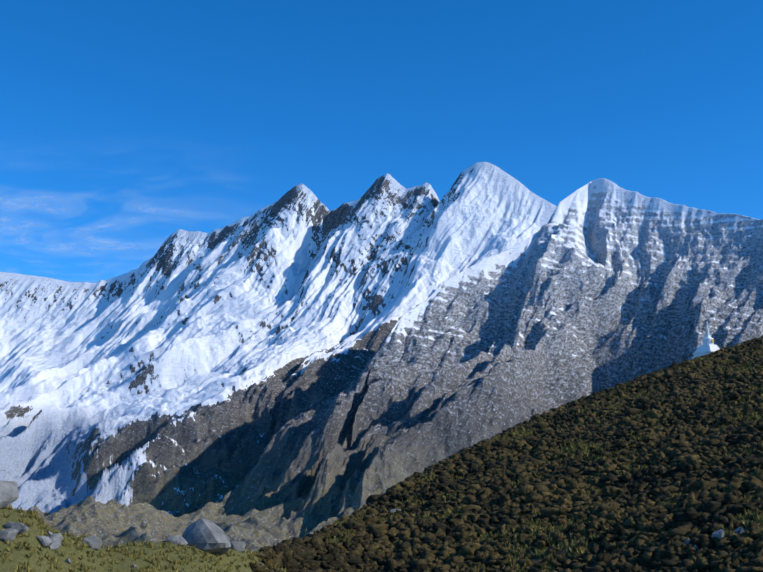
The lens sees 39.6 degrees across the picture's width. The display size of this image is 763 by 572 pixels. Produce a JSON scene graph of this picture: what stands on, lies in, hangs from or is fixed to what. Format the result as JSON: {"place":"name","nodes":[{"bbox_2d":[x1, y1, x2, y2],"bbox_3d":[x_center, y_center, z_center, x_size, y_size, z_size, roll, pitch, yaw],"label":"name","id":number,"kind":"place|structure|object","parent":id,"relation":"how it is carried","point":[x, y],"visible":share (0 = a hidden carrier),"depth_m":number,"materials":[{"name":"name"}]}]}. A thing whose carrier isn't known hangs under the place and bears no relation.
{"place":"outdoors","nodes":[
{"label":"outdoors","id":0,"kind":"place"},
{"bbox_2d":[0,132,330,281],"bbox_3d":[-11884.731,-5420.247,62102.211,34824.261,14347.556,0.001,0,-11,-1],"label":"cloud","id":1,"kind":"structure","parent":0,"point":[136,205],"depth_m":61760.64,"materials":[{"name":"white"}]},
{"bbox_2d":[0,162,762,551],"bbox_3d":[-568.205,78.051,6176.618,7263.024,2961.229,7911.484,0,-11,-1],"label":"mountain wall","id":2,"kind":"structure","parent":0,"point":[300,360],"depth_m":6086.31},
{"bbox_2d":[0,352,762,571],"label":"hill terrain","id":3,"kind":"structure","parent":0,"point":[17,556],"depth_m":61.04,"materials":[{"name":"green plant"}]},
{"bbox_2d":[0,438,745,566],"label":"boulders","id":4,"kind":"object","parent":3,"relation":"on","point":[209,536],"visible":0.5,"depth_m":69.34,"materials":[{"name":"stone"}]},
{"bbox_2d":[0,343,762,571],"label":"grass tussocks","id":5,"kind":"object","parent":3,"relation":"on","point":[33,514],"depth_m":81.13,"materials":[{"name":"green plant"}]},
{"bbox_2d":[249,382,762,571],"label":"shrubs","id":6,"kind":"object","parent":3,"relation":"on","point":[693,447],"visible":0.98,"depth_m":92.65,"materials":[{"name":"green plant"}]},
{"bbox_2d":[457,335,762,452],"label":"shrubs","id":7,"kind":"object","parent":3,"relation":"on","point":[682,382],"visible":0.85,"depth_m":135.34,"materials":[{"name":"green plant"}]},
{"bbox_2d":[692,322,719,357],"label":"chorten","id":8,"kind":"object","parent":3,"relation":"on","point":[708,346],"visible":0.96,"depth_m":165.28,"materials":[{"name":"white paint"}]},
{"bbox_2d":[0,0,762,282],"label":"sky","id":9,"kind":"structure","parent":0,"point":[662,99],"materials":[{"name":"blue"}]}
]}

